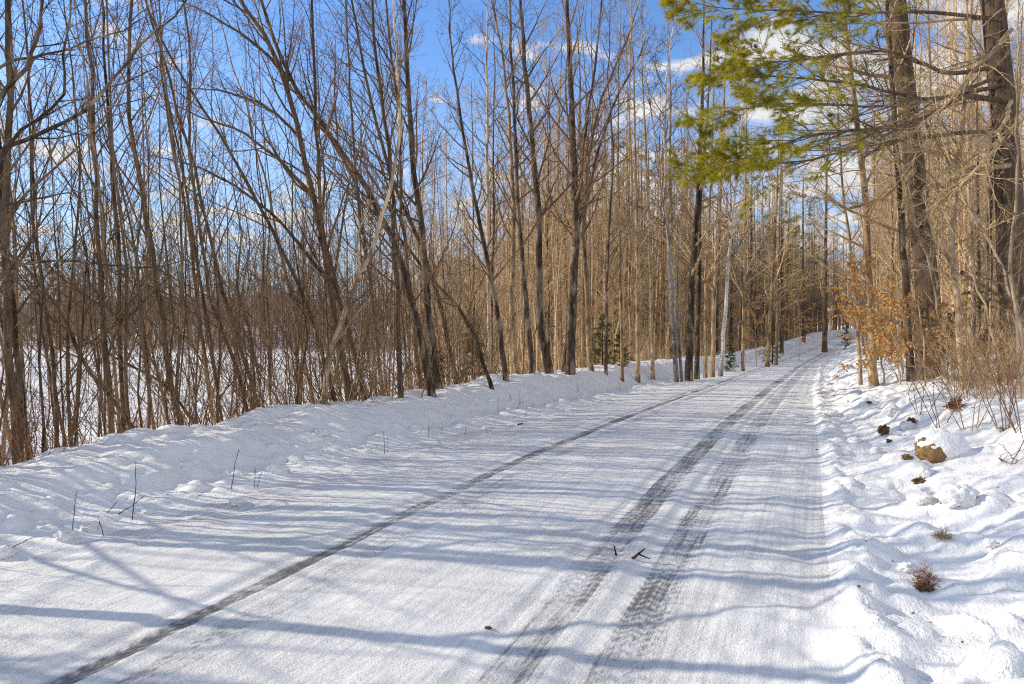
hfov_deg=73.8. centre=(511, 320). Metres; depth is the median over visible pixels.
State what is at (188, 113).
bare tree
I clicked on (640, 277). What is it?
bare tree
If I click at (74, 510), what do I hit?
twig
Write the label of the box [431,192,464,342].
bare tree
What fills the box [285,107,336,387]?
bare tree
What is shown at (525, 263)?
bare tree
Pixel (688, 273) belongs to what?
bare tree
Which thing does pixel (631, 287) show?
woods
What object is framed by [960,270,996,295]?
fallen log
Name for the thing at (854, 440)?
snow lump
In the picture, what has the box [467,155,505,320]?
bare tree
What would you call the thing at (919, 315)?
sapling
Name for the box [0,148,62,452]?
bare tree
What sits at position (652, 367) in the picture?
bare tree
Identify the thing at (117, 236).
bare tree
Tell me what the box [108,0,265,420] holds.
bare tree
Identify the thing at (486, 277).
bare tree
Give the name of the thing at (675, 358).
birch tree
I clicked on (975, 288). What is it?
sapling
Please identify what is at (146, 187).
bare tree
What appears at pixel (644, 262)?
bare tree
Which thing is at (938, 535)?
grass clod
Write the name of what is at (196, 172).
bare tree
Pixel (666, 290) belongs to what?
bare tree
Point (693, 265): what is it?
bare tree
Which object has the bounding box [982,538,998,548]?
snow lump
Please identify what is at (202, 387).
undergrowth
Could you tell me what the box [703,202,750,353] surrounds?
bare tree
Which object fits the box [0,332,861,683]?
road
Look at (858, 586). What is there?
leaf litter
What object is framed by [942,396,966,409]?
leaf pile
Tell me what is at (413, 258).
bare tree
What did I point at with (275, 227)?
bare tree
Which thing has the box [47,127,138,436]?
bare tree
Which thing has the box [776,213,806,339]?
bare tree
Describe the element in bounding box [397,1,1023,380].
whips
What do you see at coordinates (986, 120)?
bare tree
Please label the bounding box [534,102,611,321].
bare tree
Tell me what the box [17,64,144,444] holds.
bare tree
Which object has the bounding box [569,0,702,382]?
bare tree
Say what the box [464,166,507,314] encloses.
bare tree
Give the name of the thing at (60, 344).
bare tree
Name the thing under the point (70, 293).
bare tree
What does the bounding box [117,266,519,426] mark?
bushes
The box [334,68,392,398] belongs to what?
bare tree
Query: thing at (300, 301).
bare tree
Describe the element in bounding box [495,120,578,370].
bare tree
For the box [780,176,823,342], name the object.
bare tree
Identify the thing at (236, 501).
snow lump
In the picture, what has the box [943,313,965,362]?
young spruce
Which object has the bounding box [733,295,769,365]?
beech sapling
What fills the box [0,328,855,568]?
snowbank
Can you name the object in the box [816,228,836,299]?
bare tree
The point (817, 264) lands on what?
bare tree
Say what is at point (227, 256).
bare tree
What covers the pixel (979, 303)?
young spruce
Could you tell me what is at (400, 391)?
bare tree
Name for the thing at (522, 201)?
bare tree
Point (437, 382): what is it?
bare tree
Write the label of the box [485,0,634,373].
bare tree
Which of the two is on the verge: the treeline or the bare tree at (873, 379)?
the bare tree at (873, 379)
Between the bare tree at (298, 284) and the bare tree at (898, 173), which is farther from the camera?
the bare tree at (898, 173)
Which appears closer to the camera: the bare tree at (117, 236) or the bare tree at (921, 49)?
the bare tree at (117, 236)
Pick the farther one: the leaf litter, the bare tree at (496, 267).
the bare tree at (496, 267)
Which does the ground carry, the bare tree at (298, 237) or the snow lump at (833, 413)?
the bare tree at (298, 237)
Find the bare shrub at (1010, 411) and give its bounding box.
[937,315,1023,430]
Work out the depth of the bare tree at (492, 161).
22.45 m
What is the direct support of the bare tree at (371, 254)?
on the snowbank
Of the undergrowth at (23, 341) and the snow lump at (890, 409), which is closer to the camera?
the snow lump at (890, 409)
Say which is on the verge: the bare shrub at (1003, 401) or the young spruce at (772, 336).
the bare shrub at (1003, 401)
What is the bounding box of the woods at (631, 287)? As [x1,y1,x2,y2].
[505,0,891,369]
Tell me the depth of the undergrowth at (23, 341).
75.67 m
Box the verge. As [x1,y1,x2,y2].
[812,335,1023,683]
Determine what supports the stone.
on the verge
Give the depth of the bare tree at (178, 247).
15.10 m
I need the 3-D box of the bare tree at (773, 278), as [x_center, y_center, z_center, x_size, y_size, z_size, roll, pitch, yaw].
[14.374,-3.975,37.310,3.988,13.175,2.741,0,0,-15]
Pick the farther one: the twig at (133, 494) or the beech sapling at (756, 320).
the beech sapling at (756, 320)
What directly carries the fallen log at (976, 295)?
on the undergrowth at (969, 359)
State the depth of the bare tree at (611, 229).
38.31 m
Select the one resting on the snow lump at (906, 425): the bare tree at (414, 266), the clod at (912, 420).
the clod at (912, 420)
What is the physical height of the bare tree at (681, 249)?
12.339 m
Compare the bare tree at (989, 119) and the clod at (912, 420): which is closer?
the clod at (912, 420)
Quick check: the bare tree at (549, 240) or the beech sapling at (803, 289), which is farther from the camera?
the beech sapling at (803, 289)
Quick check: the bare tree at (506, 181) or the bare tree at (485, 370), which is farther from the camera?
the bare tree at (506, 181)
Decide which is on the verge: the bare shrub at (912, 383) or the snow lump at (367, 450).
the bare shrub at (912, 383)
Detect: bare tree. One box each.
[0,0,104,446]
[0,0,192,460]
[0,0,203,433]
[0,0,205,446]
[0,0,225,447]
[0,0,240,296]
[0,0,240,464]
[0,0,243,424]
[0,6,87,461]
[0,14,72,465]
[0,44,74,426]
[0,144,54,456]
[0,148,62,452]
[0,236,21,369]
[0,245,203,428]
[0,274,34,459]
[1,0,220,424]
[1,262,197,423]
[6,0,183,430]
[9,0,253,411]
[11,164,81,445]
[14,0,166,432]
[15,0,315,407]
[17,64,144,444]
[33,0,230,429]
[44,17,164,422]
[44,50,175,413]
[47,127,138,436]
[62,144,150,402]
[70,0,336,401]
[99,98,183,415]
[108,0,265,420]
[123,0,424,400]
[130,5,220,388]
[132,97,245,418]
[138,113,298,398]
[165,0,326,403]
[189,111,275,416]
[213,0,436,397]
[223,0,348,401]
[223,0,374,399]
[228,142,331,401]
[237,0,461,397]
[269,220,320,392]
[272,0,417,395]
[272,81,333,396]
[276,167,324,394]
[282,0,458,384]
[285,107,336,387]
[296,0,445,404]
[301,0,503,388]
[306,204,354,398]
[311,185,354,401]
[314,104,500,389]
[325,46,416,384]
[329,0,455,389]
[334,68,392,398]
[345,150,401,392]
[349,14,417,389]
[368,71,481,387]
[385,138,457,353]
[387,170,442,344]
[389,210,416,366]
[400,208,431,331]
[401,197,428,304]
[409,88,472,377]
[412,130,449,320]
[413,121,456,362]
[415,118,480,332]
[415,201,466,386]
[419,0,539,381]
[431,24,549,324]
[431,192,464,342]
[433,80,523,372]
[437,0,554,373]
[440,8,532,373]
[440,214,460,327]
[444,194,468,351]
[450,229,477,358]
[453,196,478,332]
[456,0,573,373]
[456,0,579,373]
[463,62,589,368]
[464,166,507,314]
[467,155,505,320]
[472,208,502,307]
[474,171,505,362]
[476,114,528,343]
[478,7,586,354]
[481,150,544,368]
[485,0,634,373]
[491,99,562,374]
[491,214,508,328]
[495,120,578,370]
[498,170,526,345]
[503,208,534,317]
[505,10,582,371]
[505,182,544,348]
[515,0,669,374]
[516,183,534,362]
[517,131,561,350]
[517,146,559,330]
[521,0,649,371]
[524,63,589,351]
[527,88,594,357]
[529,200,578,364]
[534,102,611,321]
[547,0,649,371]
[553,0,640,381]
[555,135,600,367]
[559,114,622,354]
[566,82,646,361]
[567,173,605,309]
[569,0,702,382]
[580,0,666,375]
[582,0,692,379]
[589,139,641,362]
[589,166,633,364]
[591,138,645,316]
[593,147,660,361]
[594,201,624,326]
[595,117,658,323]
[595,158,633,360]
[600,182,645,311]
[610,135,659,361]
[610,187,666,354]
[624,0,762,380]
[625,160,667,308]
[633,169,668,340]
[643,168,687,358]
[654,166,703,313]
[654,201,686,319]
[658,174,691,324]
[659,12,759,378]
[659,23,783,376]
[671,23,748,377]
[677,200,702,309]
[677,215,703,298]
[682,210,703,313]
[690,203,739,311]
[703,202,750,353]
[707,101,797,370]
[710,209,741,352]
[722,172,776,348]
[734,125,809,366]
[746,141,806,364]
[746,165,808,352]
[754,190,801,340]
[760,184,789,335]
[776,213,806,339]
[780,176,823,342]
[784,212,807,300]
[787,223,814,337]
[789,214,809,330]
[793,0,903,385]
[794,33,897,384]
[799,199,838,331]
[802,145,849,352]
[811,208,834,313]
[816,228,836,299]
[818,0,1015,381]
[828,234,849,329]
[828,237,846,329]
[829,238,845,304]
[830,234,852,327]
[832,0,1021,331]
[837,233,847,327]
[838,188,872,340]
[841,190,871,340]
[847,123,896,359]
[850,26,986,271]
[850,70,911,353]
[851,111,894,315]
[857,0,1023,380]
[858,78,989,379]
[871,0,992,229]
[899,113,968,285]
[919,0,1023,358]
[930,0,1023,352]
[930,23,1011,352]
[933,0,1023,244]
[942,0,1023,236]
[960,20,1023,217]
[979,4,1023,213]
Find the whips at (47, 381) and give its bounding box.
[0,164,459,428]
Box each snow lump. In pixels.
[0,544,16,559]
[53,529,78,542]
[79,521,98,532]
[140,506,154,514]
[229,497,245,505]
[265,462,290,474]
[312,425,329,436]
[362,448,372,453]
[827,410,840,416]
[847,437,861,443]
[868,447,881,454]
[881,403,899,416]
[897,562,917,573]
[899,421,915,430]
[906,487,936,505]
[914,466,933,478]
[933,483,979,508]
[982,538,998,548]
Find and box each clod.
[877,424,889,435]
[901,454,913,459]
[906,417,915,423]
[911,477,925,483]
[912,581,934,591]
[932,525,955,541]
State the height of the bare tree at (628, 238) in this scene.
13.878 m
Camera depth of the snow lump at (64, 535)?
4.62 m
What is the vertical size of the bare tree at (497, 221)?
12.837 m
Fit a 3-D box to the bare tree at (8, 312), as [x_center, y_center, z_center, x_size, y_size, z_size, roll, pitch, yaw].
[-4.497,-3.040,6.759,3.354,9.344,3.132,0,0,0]
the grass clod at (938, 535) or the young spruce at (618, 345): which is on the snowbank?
the young spruce at (618, 345)
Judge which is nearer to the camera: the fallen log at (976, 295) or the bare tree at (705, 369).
the fallen log at (976, 295)
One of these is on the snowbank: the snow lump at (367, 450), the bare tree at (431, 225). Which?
the snow lump at (367, 450)
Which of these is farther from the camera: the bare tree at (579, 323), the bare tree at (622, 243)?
the bare tree at (622, 243)
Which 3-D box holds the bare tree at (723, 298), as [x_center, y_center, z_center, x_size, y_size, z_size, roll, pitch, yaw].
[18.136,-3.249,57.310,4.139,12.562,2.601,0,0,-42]
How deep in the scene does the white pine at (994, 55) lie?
12.09 m
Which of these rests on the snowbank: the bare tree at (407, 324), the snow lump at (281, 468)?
the snow lump at (281, 468)
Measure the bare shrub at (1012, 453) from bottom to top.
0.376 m
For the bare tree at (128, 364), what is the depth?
8.82 m
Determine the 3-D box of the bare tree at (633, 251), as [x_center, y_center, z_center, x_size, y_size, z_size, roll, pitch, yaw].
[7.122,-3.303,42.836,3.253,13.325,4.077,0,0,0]
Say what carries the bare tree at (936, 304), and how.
on the verge
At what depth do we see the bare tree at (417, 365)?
12.33 m
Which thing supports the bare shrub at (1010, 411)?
on the verge
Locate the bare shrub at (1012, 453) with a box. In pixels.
[999,435,1023,464]
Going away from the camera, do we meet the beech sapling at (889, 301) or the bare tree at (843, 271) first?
the beech sapling at (889, 301)
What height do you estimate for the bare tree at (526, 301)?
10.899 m
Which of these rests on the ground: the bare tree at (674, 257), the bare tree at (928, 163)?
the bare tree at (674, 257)
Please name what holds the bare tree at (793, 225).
on the ground
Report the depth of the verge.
4.44 m
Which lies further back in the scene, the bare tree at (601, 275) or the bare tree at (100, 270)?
the bare tree at (601, 275)
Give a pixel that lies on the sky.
(430, 45)
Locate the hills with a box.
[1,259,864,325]
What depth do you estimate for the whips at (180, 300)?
8.50 m
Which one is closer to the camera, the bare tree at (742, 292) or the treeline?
the bare tree at (742, 292)
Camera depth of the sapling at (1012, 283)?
8.28 m
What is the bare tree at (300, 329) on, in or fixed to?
on the ground
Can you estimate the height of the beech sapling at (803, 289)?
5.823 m
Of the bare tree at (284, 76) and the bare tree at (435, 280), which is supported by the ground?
the bare tree at (435, 280)
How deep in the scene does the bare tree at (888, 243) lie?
29.38 m
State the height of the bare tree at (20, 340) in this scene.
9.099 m
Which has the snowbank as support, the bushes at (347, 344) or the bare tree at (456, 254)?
the bushes at (347, 344)
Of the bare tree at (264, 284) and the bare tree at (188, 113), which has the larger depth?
the bare tree at (264, 284)
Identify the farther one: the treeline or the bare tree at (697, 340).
the treeline
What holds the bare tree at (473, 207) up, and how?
on the ground
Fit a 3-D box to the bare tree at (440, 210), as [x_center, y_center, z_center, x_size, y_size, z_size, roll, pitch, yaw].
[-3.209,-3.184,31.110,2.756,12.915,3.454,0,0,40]
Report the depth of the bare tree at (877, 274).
32.56 m
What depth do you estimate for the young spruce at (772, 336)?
41.97 m
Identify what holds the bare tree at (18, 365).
on the ground
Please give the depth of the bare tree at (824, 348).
61.79 m
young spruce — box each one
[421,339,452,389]
[446,321,498,384]
[584,314,615,366]
[611,331,632,366]
[717,343,738,371]
[757,316,783,363]
[837,320,854,349]
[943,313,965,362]
[946,271,998,362]
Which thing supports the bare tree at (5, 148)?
on the snowbank
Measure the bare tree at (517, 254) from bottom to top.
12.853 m
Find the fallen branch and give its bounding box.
[631,548,649,558]
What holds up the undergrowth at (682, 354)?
on the ground
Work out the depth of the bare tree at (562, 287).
42.42 m
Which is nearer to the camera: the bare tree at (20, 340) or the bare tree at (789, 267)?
the bare tree at (20, 340)
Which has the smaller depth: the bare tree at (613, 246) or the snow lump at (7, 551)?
the snow lump at (7, 551)
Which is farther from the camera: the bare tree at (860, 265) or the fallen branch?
the bare tree at (860, 265)
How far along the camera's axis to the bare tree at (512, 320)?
15.48 m
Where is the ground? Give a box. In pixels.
[0,325,982,464]
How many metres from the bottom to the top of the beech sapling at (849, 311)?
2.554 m
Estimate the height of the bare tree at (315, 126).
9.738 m
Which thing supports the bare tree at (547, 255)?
on the ground
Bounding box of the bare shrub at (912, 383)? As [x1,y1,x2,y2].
[905,351,961,414]
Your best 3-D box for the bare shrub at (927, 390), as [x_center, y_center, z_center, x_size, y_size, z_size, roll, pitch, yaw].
[4.831,0.776,8.012,0.817,0.980,0.393,0,0,-13]
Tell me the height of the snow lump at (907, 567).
0.082 m
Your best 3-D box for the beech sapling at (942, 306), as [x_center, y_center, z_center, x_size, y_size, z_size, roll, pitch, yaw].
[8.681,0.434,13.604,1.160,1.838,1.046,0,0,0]
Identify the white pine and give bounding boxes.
[657,0,1023,381]
[725,0,941,380]
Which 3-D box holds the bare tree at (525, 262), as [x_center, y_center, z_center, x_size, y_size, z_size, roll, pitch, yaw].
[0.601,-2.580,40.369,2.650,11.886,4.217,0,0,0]
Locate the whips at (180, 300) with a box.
[0,0,611,465]
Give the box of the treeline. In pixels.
[0,190,552,349]
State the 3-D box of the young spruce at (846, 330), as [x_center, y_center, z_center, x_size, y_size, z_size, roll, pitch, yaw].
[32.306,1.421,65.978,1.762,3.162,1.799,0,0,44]
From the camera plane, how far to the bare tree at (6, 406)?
12.36 m
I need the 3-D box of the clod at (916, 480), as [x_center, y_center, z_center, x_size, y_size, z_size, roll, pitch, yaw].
[3.572,1.412,5.995,0.128,0.091,0.117,0,0,0]
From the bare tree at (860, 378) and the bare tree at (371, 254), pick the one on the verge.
the bare tree at (860, 378)
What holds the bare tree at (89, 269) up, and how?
on the ground
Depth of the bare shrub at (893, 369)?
13.98 m
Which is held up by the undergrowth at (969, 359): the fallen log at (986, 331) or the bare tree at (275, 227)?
the fallen log at (986, 331)
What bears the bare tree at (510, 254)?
on the ground
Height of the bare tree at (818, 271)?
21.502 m
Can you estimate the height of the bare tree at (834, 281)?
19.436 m
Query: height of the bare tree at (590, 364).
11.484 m
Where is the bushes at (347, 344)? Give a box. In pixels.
[0,73,556,431]
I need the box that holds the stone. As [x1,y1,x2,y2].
[914,428,970,463]
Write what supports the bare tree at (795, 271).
on the ground
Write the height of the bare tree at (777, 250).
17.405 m
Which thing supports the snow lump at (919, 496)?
on the verge
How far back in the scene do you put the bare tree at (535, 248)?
35.01 m
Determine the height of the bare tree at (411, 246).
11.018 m
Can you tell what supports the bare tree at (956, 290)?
on the verge
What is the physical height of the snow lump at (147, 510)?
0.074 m
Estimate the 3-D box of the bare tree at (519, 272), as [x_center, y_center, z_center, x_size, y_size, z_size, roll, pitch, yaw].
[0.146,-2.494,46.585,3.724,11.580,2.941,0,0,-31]
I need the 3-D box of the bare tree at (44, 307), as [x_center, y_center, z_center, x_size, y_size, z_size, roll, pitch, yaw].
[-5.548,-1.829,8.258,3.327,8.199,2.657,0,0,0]
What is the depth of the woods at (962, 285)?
29.35 m
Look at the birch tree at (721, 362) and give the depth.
25.75 m
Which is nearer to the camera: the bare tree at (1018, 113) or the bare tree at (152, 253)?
the bare tree at (152, 253)
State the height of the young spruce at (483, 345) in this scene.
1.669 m
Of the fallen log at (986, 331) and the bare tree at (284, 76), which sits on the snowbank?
the bare tree at (284, 76)
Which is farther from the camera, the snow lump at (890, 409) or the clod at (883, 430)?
the snow lump at (890, 409)
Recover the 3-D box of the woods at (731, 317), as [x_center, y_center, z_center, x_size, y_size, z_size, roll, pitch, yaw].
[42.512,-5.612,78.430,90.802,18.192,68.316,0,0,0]
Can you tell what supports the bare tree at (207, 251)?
on the ground
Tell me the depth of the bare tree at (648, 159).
56.01 m
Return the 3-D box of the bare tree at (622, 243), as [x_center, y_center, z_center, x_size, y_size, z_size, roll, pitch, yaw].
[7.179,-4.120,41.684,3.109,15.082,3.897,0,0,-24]
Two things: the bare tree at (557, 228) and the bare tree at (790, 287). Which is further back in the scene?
the bare tree at (790, 287)
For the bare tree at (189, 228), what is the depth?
10.15 m
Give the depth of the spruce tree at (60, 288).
95.82 m
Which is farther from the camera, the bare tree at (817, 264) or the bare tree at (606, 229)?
the bare tree at (817, 264)
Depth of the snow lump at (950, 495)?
4.82 m
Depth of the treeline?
80.37 m
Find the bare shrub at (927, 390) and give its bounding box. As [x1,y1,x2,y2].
[889,345,954,427]
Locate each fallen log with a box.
[949,316,998,371]
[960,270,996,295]
[967,291,998,301]
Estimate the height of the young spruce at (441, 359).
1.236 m
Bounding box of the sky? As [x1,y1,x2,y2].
[0,0,1023,304]
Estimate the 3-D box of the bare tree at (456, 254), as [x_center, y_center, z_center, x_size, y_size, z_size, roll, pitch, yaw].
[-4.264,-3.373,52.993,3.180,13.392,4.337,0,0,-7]
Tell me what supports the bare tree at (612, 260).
on the ground
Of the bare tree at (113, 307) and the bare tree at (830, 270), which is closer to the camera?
the bare tree at (113, 307)
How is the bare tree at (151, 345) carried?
on the ground
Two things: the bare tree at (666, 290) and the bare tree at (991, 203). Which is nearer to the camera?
the bare tree at (991, 203)
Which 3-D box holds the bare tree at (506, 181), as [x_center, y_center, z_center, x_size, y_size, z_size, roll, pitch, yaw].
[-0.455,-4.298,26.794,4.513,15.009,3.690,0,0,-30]
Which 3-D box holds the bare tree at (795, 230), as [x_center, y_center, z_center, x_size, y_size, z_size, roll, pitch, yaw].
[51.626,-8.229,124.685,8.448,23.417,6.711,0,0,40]
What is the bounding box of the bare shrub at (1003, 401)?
[929,288,1023,432]
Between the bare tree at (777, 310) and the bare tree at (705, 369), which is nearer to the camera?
the bare tree at (705, 369)
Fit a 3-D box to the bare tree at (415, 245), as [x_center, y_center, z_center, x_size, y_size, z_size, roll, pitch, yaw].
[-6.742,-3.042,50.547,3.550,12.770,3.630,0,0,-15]
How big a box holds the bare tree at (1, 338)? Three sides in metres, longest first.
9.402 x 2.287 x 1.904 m
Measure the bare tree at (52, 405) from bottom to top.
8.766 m
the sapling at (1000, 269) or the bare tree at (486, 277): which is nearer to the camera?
the sapling at (1000, 269)
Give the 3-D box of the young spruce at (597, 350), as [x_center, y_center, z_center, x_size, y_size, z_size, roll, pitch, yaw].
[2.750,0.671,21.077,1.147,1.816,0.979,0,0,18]
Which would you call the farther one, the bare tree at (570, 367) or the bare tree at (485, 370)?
the bare tree at (570, 367)
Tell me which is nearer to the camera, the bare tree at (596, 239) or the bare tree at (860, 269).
the bare tree at (596, 239)
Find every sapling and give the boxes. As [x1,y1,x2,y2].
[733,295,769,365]
[775,277,827,354]
[825,251,915,384]
[835,292,890,371]
[858,273,922,383]
[886,217,971,386]
[894,108,1023,382]
[900,69,1023,398]
[914,296,977,370]
[937,0,1023,399]
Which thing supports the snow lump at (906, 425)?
on the verge
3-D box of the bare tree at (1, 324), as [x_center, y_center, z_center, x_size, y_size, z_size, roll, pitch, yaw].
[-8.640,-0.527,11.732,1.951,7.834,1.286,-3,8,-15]
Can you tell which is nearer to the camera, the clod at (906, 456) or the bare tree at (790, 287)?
the clod at (906, 456)
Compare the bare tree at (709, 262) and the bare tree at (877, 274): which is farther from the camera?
the bare tree at (709, 262)
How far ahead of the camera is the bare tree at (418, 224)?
32.53 m
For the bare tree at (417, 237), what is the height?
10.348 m
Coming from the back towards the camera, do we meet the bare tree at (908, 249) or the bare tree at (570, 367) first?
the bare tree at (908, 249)
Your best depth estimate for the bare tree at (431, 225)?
16.69 m
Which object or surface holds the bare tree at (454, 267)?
on the ground
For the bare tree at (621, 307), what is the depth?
19.48 m
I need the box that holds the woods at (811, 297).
[497,110,1023,354]
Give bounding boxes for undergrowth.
[0,223,601,466]
[0,300,560,350]
[0,328,669,465]
[0,335,613,466]
[485,287,998,372]
[875,285,1023,402]
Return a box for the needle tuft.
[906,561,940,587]
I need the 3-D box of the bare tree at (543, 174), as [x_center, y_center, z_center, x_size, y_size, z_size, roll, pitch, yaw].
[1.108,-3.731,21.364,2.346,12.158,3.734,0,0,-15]
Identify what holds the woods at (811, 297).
on the ground
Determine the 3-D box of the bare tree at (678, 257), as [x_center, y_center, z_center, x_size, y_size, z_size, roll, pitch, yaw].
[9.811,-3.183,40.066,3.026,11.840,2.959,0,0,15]
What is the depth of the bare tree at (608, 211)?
49.84 m
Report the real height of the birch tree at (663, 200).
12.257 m
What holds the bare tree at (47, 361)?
on the ground
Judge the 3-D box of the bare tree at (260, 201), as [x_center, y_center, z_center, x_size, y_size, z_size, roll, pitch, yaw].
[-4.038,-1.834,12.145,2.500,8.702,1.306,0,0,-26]
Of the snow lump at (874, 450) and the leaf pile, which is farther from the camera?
the leaf pile
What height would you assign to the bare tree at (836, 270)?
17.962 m
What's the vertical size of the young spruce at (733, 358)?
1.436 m
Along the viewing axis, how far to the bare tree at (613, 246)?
34.84 m
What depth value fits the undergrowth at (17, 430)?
8.17 m
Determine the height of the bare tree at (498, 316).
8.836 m
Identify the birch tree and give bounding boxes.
[602,1,722,381]
[603,8,691,381]
[684,55,792,375]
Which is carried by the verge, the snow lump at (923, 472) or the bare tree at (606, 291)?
the snow lump at (923, 472)
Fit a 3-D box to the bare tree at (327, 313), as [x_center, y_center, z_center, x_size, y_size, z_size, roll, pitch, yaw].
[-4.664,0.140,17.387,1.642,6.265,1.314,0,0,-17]
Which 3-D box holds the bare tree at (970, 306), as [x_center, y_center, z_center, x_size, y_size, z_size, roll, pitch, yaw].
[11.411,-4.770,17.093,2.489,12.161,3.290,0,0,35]
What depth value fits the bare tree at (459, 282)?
50.03 m
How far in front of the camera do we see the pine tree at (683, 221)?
59.82 m
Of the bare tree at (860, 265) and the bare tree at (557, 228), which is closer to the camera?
the bare tree at (557, 228)
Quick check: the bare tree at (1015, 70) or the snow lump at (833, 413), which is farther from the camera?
the bare tree at (1015, 70)
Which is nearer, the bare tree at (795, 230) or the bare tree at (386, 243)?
the bare tree at (386, 243)
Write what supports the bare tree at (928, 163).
on the verge
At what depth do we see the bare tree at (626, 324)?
34.03 m
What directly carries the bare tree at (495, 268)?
on the ground
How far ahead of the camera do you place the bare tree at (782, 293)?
59.84 m
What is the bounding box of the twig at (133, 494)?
[132,466,136,519]
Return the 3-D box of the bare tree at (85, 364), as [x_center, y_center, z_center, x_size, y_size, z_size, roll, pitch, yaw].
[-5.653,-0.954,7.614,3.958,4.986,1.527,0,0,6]
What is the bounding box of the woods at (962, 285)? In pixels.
[827,0,1023,350]
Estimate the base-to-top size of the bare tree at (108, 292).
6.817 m
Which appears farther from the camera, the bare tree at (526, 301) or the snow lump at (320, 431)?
the bare tree at (526, 301)
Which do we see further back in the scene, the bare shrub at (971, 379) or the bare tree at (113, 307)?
the bare tree at (113, 307)
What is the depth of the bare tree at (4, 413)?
8.21 m
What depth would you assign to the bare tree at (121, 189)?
9.77 m
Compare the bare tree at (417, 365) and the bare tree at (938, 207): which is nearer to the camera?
the bare tree at (417, 365)
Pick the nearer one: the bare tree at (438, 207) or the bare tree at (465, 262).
the bare tree at (438, 207)
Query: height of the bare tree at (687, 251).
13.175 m
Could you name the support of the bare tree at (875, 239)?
on the verge
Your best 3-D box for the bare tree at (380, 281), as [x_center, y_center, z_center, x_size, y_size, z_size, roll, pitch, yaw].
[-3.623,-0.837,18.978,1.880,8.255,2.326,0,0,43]
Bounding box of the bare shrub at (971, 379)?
[909,307,1023,430]
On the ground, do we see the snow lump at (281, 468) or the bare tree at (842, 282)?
the bare tree at (842, 282)
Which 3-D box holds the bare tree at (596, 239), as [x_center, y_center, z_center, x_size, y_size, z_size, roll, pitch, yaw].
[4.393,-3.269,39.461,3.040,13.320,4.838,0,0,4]
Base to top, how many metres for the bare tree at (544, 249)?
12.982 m
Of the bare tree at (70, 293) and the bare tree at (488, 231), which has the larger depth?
the bare tree at (488, 231)
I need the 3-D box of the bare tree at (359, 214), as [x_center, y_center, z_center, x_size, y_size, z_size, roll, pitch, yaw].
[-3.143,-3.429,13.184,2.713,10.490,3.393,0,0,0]
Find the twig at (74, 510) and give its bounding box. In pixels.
[72,492,76,529]
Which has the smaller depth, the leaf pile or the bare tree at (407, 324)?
the leaf pile
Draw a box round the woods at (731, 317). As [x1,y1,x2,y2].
[494,128,996,359]
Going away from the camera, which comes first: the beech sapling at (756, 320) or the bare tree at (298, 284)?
the bare tree at (298, 284)
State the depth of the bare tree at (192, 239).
12.29 m
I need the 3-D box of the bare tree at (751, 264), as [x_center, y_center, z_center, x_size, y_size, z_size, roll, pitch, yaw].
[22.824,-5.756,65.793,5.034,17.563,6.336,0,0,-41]
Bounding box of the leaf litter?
[822,384,1015,642]
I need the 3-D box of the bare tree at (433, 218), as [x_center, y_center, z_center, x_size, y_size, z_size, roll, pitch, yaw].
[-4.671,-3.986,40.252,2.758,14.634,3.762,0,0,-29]
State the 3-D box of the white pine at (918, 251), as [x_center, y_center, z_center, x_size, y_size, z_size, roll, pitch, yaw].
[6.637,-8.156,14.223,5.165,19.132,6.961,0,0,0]
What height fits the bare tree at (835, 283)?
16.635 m
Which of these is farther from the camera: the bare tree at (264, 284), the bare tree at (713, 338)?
the bare tree at (713, 338)
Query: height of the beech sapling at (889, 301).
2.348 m
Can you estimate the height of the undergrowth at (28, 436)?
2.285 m
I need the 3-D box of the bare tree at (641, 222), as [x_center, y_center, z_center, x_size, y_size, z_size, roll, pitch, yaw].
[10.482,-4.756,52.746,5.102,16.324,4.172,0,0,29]
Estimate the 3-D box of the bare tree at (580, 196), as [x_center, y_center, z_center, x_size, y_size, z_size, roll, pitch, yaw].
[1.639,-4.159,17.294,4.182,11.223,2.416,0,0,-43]
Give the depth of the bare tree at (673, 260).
51.85 m
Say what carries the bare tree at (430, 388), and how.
on the snowbank
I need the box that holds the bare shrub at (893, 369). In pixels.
[876,345,903,381]
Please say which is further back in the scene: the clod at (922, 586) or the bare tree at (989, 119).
the bare tree at (989, 119)
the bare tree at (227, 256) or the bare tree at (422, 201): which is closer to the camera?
the bare tree at (227, 256)
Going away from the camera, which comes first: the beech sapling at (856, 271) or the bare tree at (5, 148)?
the bare tree at (5, 148)
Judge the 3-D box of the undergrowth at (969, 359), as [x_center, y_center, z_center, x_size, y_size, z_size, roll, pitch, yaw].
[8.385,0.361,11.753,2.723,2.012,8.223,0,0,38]
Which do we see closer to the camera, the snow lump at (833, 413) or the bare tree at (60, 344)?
the bare tree at (60, 344)

